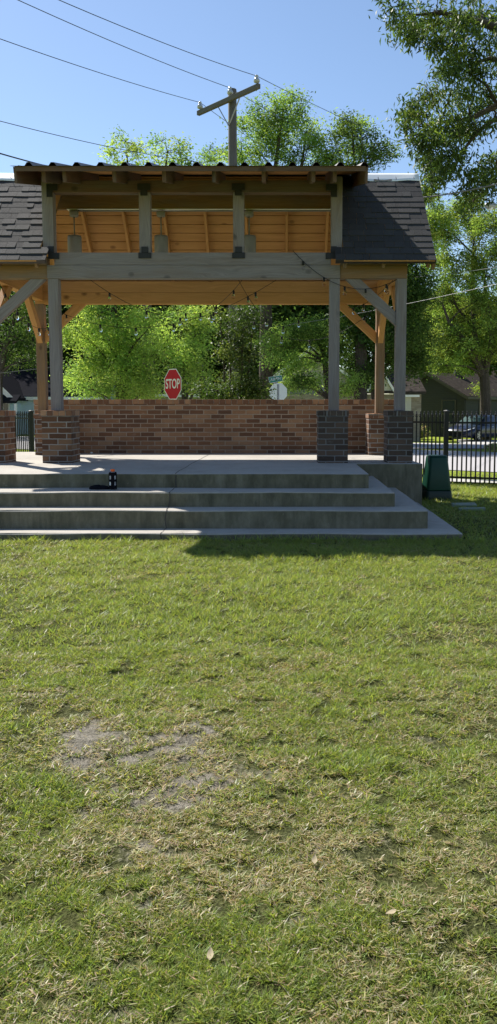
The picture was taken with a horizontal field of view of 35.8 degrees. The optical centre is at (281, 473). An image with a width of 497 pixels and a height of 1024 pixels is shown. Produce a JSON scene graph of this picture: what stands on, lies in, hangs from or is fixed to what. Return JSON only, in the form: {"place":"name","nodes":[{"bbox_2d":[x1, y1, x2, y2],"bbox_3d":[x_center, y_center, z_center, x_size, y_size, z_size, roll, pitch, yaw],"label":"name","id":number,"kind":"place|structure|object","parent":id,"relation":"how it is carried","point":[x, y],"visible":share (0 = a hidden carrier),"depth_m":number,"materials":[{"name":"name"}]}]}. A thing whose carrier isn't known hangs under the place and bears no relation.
{"place":"outdoors","nodes":[
{"label":"outdoors","id":0,"kind":"place"},
{"bbox_2d":[0,153,38,163],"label":"power line","id":1,"kind":"object","parent":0,"point":[17,158],"visible":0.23,"depth_m":18.92,"materials":[{"name":"metal"}]},
{"bbox_2d":[34,399,393,452],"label":"brick wall","id":2,"kind":"structure","parent":0,"point":[195,426],"depth_m":13.88,"materials":[{"name":"brown brick"}]},
{"bbox_2d":[0,434,496,1023],"bbox_3d":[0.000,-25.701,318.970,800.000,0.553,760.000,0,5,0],"label":"ground","id":3,"kind":"structure","parent":0,"point":[122,858],"depth_m":2.90,"materials":[{"name":"green plant"}]},
{"bbox_2d":[15,410,34,451],"bbox_3d":[-8.029,-1.088,22.432,2.858,1.534,0.146,4,6,40],"label":"iron fence","id":4,"kind":"object","parent":3,"relation":"on","point":[30,444],"visible":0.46,"depth_m":21.72,"materials":[{"name":"black metal"}]},
{"bbox_2d":[0,292,62,410],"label":"roadside tree","id":5,"kind":"object","parent":3,"relation":"on","point":[6,342],"visible":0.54,"depth_m":37.35,"materials":[{"name":"green plant"}]},
{"bbox_2d":[0,288,102,373],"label":"dark tree","id":6,"kind":"object","parent":3,"relation":"on","point":[70,350],"visible":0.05,"depth_m":43.21,"materials":[{"name":"green plant"}]},
{"bbox_2d":[3,358,115,434],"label":"blue house","id":7,"kind":"structure","parent":3,"relation":"on","point":[19,391],"depth_m":40.95,"materials":[{"name":"blue paint"}]},
{"bbox_2d":[3,403,9,410],"bbox_3d":[-13.980,-2.924,39.056,0.380,1.390,0.065,0,5,0],"label":"window","id":8,"kind":"structure","parent":7,"relation":"in","point":[6,406],"depth_m":38.99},
{"bbox_2d":[0,286,129,356],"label":"shade tree","id":9,"kind":"object","parent":3,"relation":"on","point":[4,322],"depth_m":48.44,"materials":[{"name":"green plant"}]},
{"bbox_2d":[47,305,177,399],"bbox_3d":[-5.409,-4.202,25.139,4.874,7.304,4.462,0,5,0],"label":"broadleaf tree","id":10,"kind":"object","parent":3,"relation":"on","point":[118,358],"visible":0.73,"depth_m":24.79,"materials":[{"name":"green plant"}]},
{"bbox_2d":[83,305,209,398],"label":"dark tree","id":11,"kind":"object","parent":3,"relation":"on","point":[166,361],"visible":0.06,"depth_m":49.29,"materials":[{"name":"green plant"}]},
{"bbox_2d":[97,124,201,398],"bbox_3d":[-5.435,-7.389,31.434,5.296,12.750,3.690,-2,5,-23],"label":"tall tree","id":12,"kind":"object","parent":3,"relation":"on","point":[135,149],"visible":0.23,"depth_m":30.70,"materials":[{"name":"green plant"}]},
{"bbox_2d":[164,369,181,399],"bbox_3d":[-2.690,-1.284,19.273,0.052,2.663,0.762,-4,6,-41],"label":"stop sign","id":13,"kind":"object","parent":3,"relation":"on","point":[172,384],"visible":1,"depth_m":19.17,"materials":[{"name":"red metal"}]},
{"bbox_2d":[142,305,226,399],"bbox_3d":[-2.877,-2.999,23.299,2.552,5.208,3.279,0,5,0],"label":"broadleaf tree","id":14,"kind":"object","parent":3,"relation":"on","point":[183,359],"visible":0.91,"depth_m":22.81,"materials":[{"name":"green plant"}]},
{"bbox_2d":[155,383,227,399],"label":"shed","id":15,"kind":"structure","parent":3,"relation":"on","point":[180,397],"depth_m":44.08,"materials":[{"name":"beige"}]},
{"bbox_2d":[207,947,213,960],"bbox_3d":[-0.180,1.220,1.955,0.018,0.005,0.040,-6,16,0],"label":"fallen leaf","id":16,"kind":"object","parent":3,"relation":"on","point":[210,953],"visible":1,"depth_m":1.96,"materials":[{"name":"beige plant"}]},
{"bbox_2d":[159,305,275,398],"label":"dark tree","id":17,"kind":"object","parent":3,"relation":"on","point":[218,367],"visible":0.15,"depth_m":46.75,"materials":[{"name":"green plant"}]},
{"bbox_2d":[197,75,259,398],"bbox_3d":[-1.304,-5.054,20.095,0.403,9.636,2.441,-5,7,-42],"label":"utility pole","id":18,"kind":"object","parent":3,"relation":"on","point":[234,95],"visible":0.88,"depth_m":19.74,"materials":[{"name":"grey wood"}]},
{"bbox_2d":[0,121,195,161],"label":"power line","id":19,"kind":"object","parent":18,"relation":"attached to","point":[92,143],"visible":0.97,"depth_m":22.05,"materials":[{"name":"metal"}]},
{"bbox_2d":[1,39,288,163],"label":"power line","id":20,"kind":"object","parent":18,"relation":"attached to","point":[127,81],"visible":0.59,"depth_m":17.02,"materials":[{"name":"metal"}]},
{"bbox_2d":[18,0,350,151],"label":"power line","id":21,"kind":"object","parent":18,"relation":"attached to","point":[150,57],"visible":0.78,"depth_m":16.41,"materials":[{"name":"metal"}]},
{"bbox_2d":[59,0,416,148],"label":"power line","id":22,"kind":"object","parent":18,"relation":"attached to","point":[208,59],"visible":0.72,"depth_m":16.77,"materials":[{"name":"metal"}]},
{"bbox_2d":[183,305,277,399],"bbox_3d":[-1.004,-1.970,17.001,2.048,4.042,2.118,-4,6,-36],"label":"multi stemmed shrub","id":23,"kind":"object","parent":3,"relation":"on","point":[247,385],"visible":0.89,"depth_m":16.84,"materials":[{"name":"green plant"}]},
{"bbox_2d":[0,452,462,540],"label":"concrete stage","id":24,"kind":"object","parent":3,"relation":"on","point":[160,496],"visible":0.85,"depth_m":8.71,"materials":[{"name":"grey concrete"}]},
{"bbox_2d":[89,485,108,489],"bbox_3d":[-2.122,0.156,8.996,0.255,0.057,0.122,0,5,0],"label":"black pouch","id":25,"kind":"object","parent":24,"relation":"on","point":[98,487],"visible":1,"depth_m":8.95,"materials":[{"name":"fabric"}]},
{"bbox_2d":[109,469,116,489],"bbox_3d":[-1.964,0.067,8.967,0.089,0.240,0.090,0,5,0],"label":"drink bottle","id":26,"kind":"object","parent":24,"relation":"on","point":[112,479],"visible":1,"depth_m":8.94,"materials":[{"name":"black plastic"}]},
{"bbox_2d":[0,162,436,462],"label":"timber pavilion","id":27,"kind":"structure","parent":24,"relation":"on","point":[361,229],"depth_m":11.00,"materials":[{"name":"wood"}]},
{"bbox_2d":[0,285,48,335],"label":"string light","id":28,"kind":"object","parent":27,"relation":"hanging from","point":[17,313],"visible":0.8,"depth_m":11.94,"materials":[{"name":"black"}]},
{"bbox_2d":[67,210,81,252],"bbox_3d":[-3.220,-3.727,11.975,0.216,0.700,0.216,0,5,0],"label":"pendant lamp","id":29,"kind":"object","parent":27,"relation":"hanging from","point":[74,241],"visible":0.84,"depth_m":11.90,"materials":[{"name":"grey metal"}]},
{"bbox_2d":[91,280,223,325],"bbox_3d":[-1.851,-2.620,12.101,0.056,0.524,2.769,4,6,40],"label":"string light","id":30,"kind":"object","parent":27,"relation":"hanging from","point":[146,312],"visible":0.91,"depth_m":11.84,"materials":[{"name":"black"}]},
{"bbox_2d":[154,210,167,252],"bbox_3d":[-1.870,-3.727,11.975,0.216,0.700,0.216,0,5,0],"label":"pendant lamp","id":31,"kind":"object","parent":27,"relation":"hanging from","point":[160,243],"visible":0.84,"depth_m":11.90,"materials":[{"name":"grey metal"}]},
{"bbox_2d":[62,280,275,334],"bbox_3d":[-2.000,-2.540,12.107,4.433,0.695,0.063,3,6,28],"label":"string light","id":32,"kind":"object","parent":27,"relation":"hanging from","point":[213,317],"visible":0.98,"depth_m":11.94,"materials":[{"name":"black"}]},
{"bbox_2d":[180,280,241,320],"bbox_3d":[-1.153,-2.661,12.095,0.058,0.452,2.421,-3,6,-30],"label":"string light","id":33,"kind":"object","parent":27,"relation":"hanging from","point":[233,297],"visible":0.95,"depth_m":11.83,"materials":[{"name":"black"}]},
{"bbox_2d":[245,210,255,252],"bbox_3d":[-0.500,-3.727,11.975,0.216,0.700,0.216,0,5,0],"label":"pendant lamp","id":34,"kind":"object","parent":27,"relation":"hanging from","point":[250,243],"visible":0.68,"depth_m":11.90,"materials":[{"name":"grey metal"}]},
{"bbox_2d":[239,281,303,333],"bbox_3d":[-0.099,-2.558,12.105,0.057,0.658,2.348,2,5,26],"label":"string light","id":35,"kind":"object","parent":27,"relation":"hanging from","point":[266,323],"visible":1,"depth_m":11.85,"materials":[{"name":"black"}]},
{"bbox_2d":[242,308,374,346],"bbox_3d":[0.480,-2.524,13.162,2.365,0.727,0.058,0,5,0],"label":"string light","id":36,"kind":"object","parent":27,"relation":"hanging from","point":[281,340],"visible":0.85,"depth_m":13.16,"materials":[{"name":"black"}]},
{"bbox_2d":[293,251,396,297],"bbox_3d":[0.894,-2.809,10.829,1.475,0.659,0.056,0,5,0],"label":"string light","id":37,"kind":"object","parent":27,"relation":"hanging from","point":[344,291],"visible":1,"depth_m":10.83,"materials":[{"name":"black"}]},
{"bbox_2d":[350,280,392,314],"bbox_3d":[1.382,-2.733,12.100,0.057,0.309,2.134,-1,5,-13],"label":"string light","id":38,"kind":"object","parent":27,"relation":"hanging from","point":[363,309],"visible":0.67,"depth_m":12.36,"materials":[{"name":"black"}]},
{"bbox_2d":[188,83,341,398],"bbox_3d":[-0.564,-7.959,30.300,6.024,14.081,5.269,0,5,0],"label":"tall tree","id":39,"kind":"object","parent":3,"relation":"on","point":[274,141],"visible":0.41,"depth_m":29.61,"materials":[{"name":"green plant"}]},
{"bbox_2d":[269,383,286,399],"bbox_3d":[-0.104,-1.985,27.914,0.665,2.585,0.052,-2,5,-18],"label":"stop sign","id":40,"kind":"object","parent":3,"relation":"on","point":[280,392],"visible":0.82,"depth_m":27.85,"materials":[{"name":"grey metal"}]},
{"bbox_2d":[268,375,282,383],"bbox_3d":[-0.208,-3.378,27.697,0.520,0.270,0.040,-12,9,-21],"label":"street name sign","id":41,"kind":"object","parent":40,"relation":"attached to","point":[273,379],"visible":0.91,"depth_m":27.68,"materials":[{"name":"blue metal"}]},
{"bbox_2d":[227,305,349,391],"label":"dark tree","id":42,"kind":"object","parent":3,"relation":"on","point":[286,311],"visible":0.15,"depth_m":43.42,"materials":[{"name":"green plant"}]},
{"bbox_2d":[252,311,374,398],"bbox_3d":[1.205,-3.687,29.551,4.982,5.704,3.634,0,5,0],"label":"feathery tree","id":43,"kind":"object","parent":3,"relation":"on","point":[313,332],"visible":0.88,"depth_m":29.28,"materials":[{"name":"green plant"}]},
{"bbox_2d":[312,855,316,863],"bbox_3d":[0.102,1.185,2.362,0.017,0.005,0.040,5,14,4],"label":"fallen leaf","id":44,"kind":"object","parent":3,"relation":"on","point":[314,859],"visible":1,"depth_m":2.36,"materials":[{"name":"beige plant"}]},
{"bbox_2d":[257,348,425,441],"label":"cream house","id":45,"kind":"structure","parent":3,"relation":"on","point":[413,398],"depth_m":41.03,"materials":[{"name":"beige paint"}]},
{"bbox_2d":[318,106,407,399],"bbox_3d":[2.737,-7.239,29.192,3.971,12.836,4.600,0,5,0],"label":"tall tree","id":46,"kind":"object","parent":3,"relation":"on","point":[358,153],"visible":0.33,"depth_m":28.80,"materials":[{"name":"green plant"}]},
{"bbox_2d":[385,909,395,914],"bbox_3d":[0.298,1.192,2.088,0.045,0.005,0.020,5,-10,-41],"label":"fallen leaf","id":47,"kind":"object","parent":3,"relation":"on","point":[391,911],"visible":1,"depth_m":2.09,"materials":[{"name":"beige plant"}]},
{"bbox_2d":[321,261,459,399],"bbox_3d":[4.276,-5.109,30.547,5.785,8.359,4.902,-1,5,-11],"label":"shade tree","id":48,"kind":"object","parent":3,"relation":"on","point":[416,338],"visible":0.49,"depth_m":29.80,"materials":[{"name":"green plant"}]},
{"bbox_2d":[421,423,434,439],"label":"flowering bush","id":49,"kind":"object","parent":3,"relation":"on","point":[425,432],"visible":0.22,"depth_m":46.72,"materials":[{"name":"green plant"}]},
{"bbox_2d":[368,0,496,218],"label":"oak tree","id":50,"kind":"object","parent":3,"relation":"on","point":[436,169],"visible":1,"depth_m":12.77,"materials":[{"name":"green plant"}]},
{"bbox_2d":[422,455,451,499],"bbox_3d":[2.390,0.067,11.849,0.434,0.702,0.389,0,5,-4],"label":"utility pedestal","id":51,"kind":"object","parent":3,"relation":"on","point":[436,483],"visible":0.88,"depth_m":11.69,"materials":[{"name":"green plastic"}]},
{"bbox_2d":[386,287,496,375],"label":"dark tree","id":52,"kind":"object","parent":3,"relation":"on","point":[493,365],"visible":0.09,"depth_m":62.81,"materials":[{"name":"green plant"}]},
{"bbox_2d":[412,410,496,482],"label":"iron fence","id":53,"kind":"object","parent":3,"relation":"on","point":[446,422],"visible":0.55,"depth_m":14.01,"materials":[{"name":"black metal"}]},
{"bbox_2d":[419,191,496,439],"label":"spreading tree","id":54,"kind":"object","parent":3,"relation":"on","point":[475,226],"visible":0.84,"depth_m":45.30,"materials":[{"name":"green plant"}]},
{"bbox_2d":[421,370,496,436],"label":"green house","id":55,"kind":"structure","parent":3,"relation":"on","point":[455,394],"depth_m":51.28,"materials":[{"name":"green paint"}]},
{"bbox_2d":[441,400,455,427],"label":"window","id":56,"kind":"structure","parent":55,"relation":"in","point":[450,405],"depth_m":50.68,"materials":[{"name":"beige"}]},
{"bbox_2d":[451,502,476,506],"bbox_3d":[2.606,0.449,10.978,0.340,0.045,0.200,-1,6,7],"label":"valve box lid","id":57,"kind":"object","parent":3,"relation":"on","point":[466,504],"visible":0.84,"depth_m":10.90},
{"bbox_2d":[458,507,485,510],"bbox_3d":[2.612,0.487,10.530,0.360,0.045,0.070,-1,6,3],"label":"valve box lid","id":58,"kind":"object","parent":3,"relation":"on","point":[470,508],"visible":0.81,"depth_m":10.50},
{"bbox_2d":[450,478,496,482],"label":"mow strip","id":59,"kind":"object","parent":3,"relation":"on","point":[477,480],"visible":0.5,"depth_m":14.31,"materials":[{"name":"grey concrete"}]},
{"bbox_2d":[483,443,496,451],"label":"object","id":60,"kind":"object","parent":3,"relation":"on","point":[492,446],"visible":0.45,"depth_m":24.32,"materials":[{"name":"green plant"}]},
{"bbox_2d":[485,202,496,210],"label":"street lamp","id":61,"kind":"object","parent":3,"relation":"on","point":[491,206],"visible":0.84,"depth_m":23.10,"materials":[{"name":"grey metal"}]},
{"bbox_2d":[0,0,496,368],"label":"sky","id":62,"kind":"structure","parent":0,"point":[333,48],"materials":[{"name":"blue"}]},
{"bbox_2d":[18,436,496,471],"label":"road","id":63,"kind":"structure","parent":0,"point":[468,460],"depth_m":20.63,"materials":[{"name":"grey asphalt"}]},
{"bbox_2d":[276,284,495,326],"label":"power line","id":64,"kind":"object","parent":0,"point":[409,303],"visible":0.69,"depth_m":22.00,"materials":[{"name":"metal"}]},
{"bbox_2d":[413,443,488,447],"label":"side road","id":65,"kind":"structure","parent":0,"point":[455,445],"depth_m":28.17,"materials":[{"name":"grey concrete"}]},
{"bbox_2d":[409,267,494,277],"bbox_3d":[5.642,-6.835,26.011,0.014,1.392,11.168,-1,5,-10],"label":"power line","id":66,"kind":"object","parent":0,"point":[458,272],"visible":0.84,"depth_m":25.09,"materials":[{"name":"metal"}]},
{"bbox_2d":[423,183,496,197],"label":"power line","id":67,"kind":"object","parent":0,"point":[460,191],"visible":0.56,"depth_m":12.12,"materials":[{"name":"metal"}]},
{"bbox_2d":[458,440,496,443],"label":"driveway","id":68,"kind":"structure","parent":0,"point":[473,441],"depth_m":42.67,"materials":[{"name":"grey concrete"}]},
{"bbox_2d":[449,415,496,440],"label":"parked car","id":69,"kind":"object","parent":68,"relation":"on","point":[474,429],"visible":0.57,"depth_m":43.64,"materials":[{"name":"paint"}]}
]}

